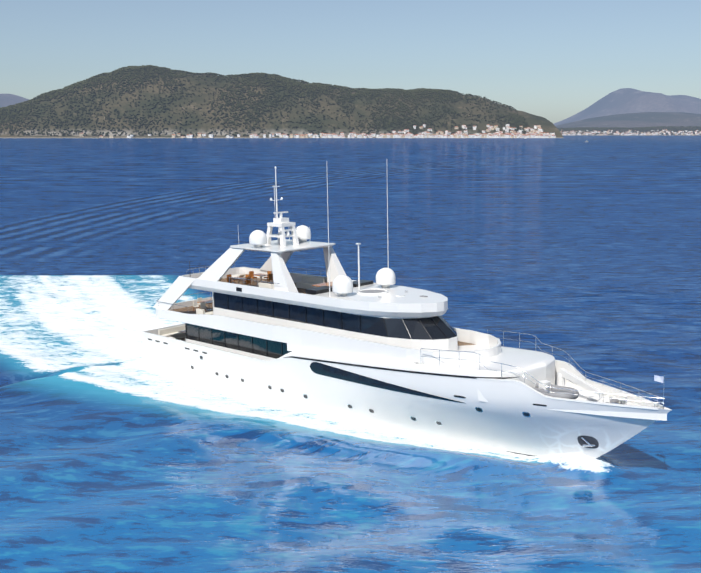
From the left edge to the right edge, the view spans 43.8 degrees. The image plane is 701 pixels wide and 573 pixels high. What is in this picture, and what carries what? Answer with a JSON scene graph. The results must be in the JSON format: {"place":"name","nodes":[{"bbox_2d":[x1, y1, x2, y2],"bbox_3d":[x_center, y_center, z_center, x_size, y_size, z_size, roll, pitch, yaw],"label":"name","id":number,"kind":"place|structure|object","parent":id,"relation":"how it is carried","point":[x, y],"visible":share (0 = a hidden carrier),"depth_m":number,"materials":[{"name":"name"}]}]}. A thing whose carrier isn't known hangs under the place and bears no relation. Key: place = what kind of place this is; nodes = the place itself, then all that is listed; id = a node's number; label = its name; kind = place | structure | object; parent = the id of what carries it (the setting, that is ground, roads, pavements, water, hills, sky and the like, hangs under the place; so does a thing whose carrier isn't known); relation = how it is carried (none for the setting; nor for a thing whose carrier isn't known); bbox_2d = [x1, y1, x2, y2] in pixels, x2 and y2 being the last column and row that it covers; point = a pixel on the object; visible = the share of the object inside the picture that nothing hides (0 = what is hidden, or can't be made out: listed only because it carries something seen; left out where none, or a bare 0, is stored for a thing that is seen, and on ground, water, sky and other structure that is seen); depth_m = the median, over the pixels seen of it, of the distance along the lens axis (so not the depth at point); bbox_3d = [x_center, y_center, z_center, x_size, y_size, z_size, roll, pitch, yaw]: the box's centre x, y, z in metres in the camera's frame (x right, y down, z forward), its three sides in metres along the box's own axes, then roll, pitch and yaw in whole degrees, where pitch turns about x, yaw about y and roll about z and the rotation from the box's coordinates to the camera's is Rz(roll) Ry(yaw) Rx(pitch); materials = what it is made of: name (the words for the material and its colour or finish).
{"place":"outdoors","nodes":[
{"label":"outdoors","id":0,"kind":"place"},
{"bbox_2d":[0,94,29,107],"bbox_3d":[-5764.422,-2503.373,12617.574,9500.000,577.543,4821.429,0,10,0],"label":"mountains","id":1,"kind":"structure","parent":0,"point":[8,99],"depth_m":12326.28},
{"bbox_2d":[0,65,562,137],"bbox_3d":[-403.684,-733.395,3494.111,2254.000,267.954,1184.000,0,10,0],"label":"island terrain","id":2,"kind":"structure","parent":0,"point":[122,106],"depth_m":3037.76,"materials":[{"name":"green plant"}]},
{"bbox_2d":[79,124,700,137],"bbox_3d":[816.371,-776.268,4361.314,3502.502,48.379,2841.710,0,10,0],"label":"town houses","id":3,"kind":"structure","parent":2,"relation":"on","point":[538,133],"depth_m":2970.75,"materials":[{"name":"white"}]},
{"bbox_2d":[0,135,700,572],"bbox_3d":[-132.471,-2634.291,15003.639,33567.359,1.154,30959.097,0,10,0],"label":"sea water","id":4,"kind":"structure","parent":0,"point":[120,451],"depth_m":76.44,"materials":[{"name":"blue liquid"}]},
{"bbox_2d":[141,166,670,458],"bbox_3d":[0.859,0.314,59.734,43.650,17.800,7.892,7,12,43],"label":"yacht","id":5,"kind":"object","parent":4,"relation":"on","point":[384,351],"visible":1,"depth_m":56.17,"materials":[{"name":"white paint"}]},
{"bbox_2d":[0,0,700,123],"label":"sky","id":6,"kind":"structure","parent":0,"point":[552,60],"materials":[{"name":"blue"}]},
{"bbox_2d":[554,88,700,125],"bbox_3d":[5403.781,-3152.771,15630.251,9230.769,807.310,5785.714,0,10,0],"label":"mountains","id":7,"kind":"structure","parent":0,"point":[624,100],"depth_m":14702.48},
{"bbox_2d":[556,112,700,127],"bbox_3d":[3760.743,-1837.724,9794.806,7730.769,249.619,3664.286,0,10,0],"label":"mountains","id":8,"kind":"structure","parent":0,"point":[643,119],"depth_m":9286.94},
{"bbox_2d":[557,127,700,134],"bbox_3d":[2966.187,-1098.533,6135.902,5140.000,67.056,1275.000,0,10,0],"label":"buildings","id":9,"kind":"structure","parent":0,"point":[640,131],"depth_m":5682.01,"materials":[{"name":"white"}]},
{"bbox_2d":[558,126,700,134],"bbox_3d":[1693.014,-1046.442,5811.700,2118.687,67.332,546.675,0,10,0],"label":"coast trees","id":10,"kind":"object","parent":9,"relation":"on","point":[591,129],"visible":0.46,"depth_m":5795.91,"materials":[{"name":"green plant"}]}
]}

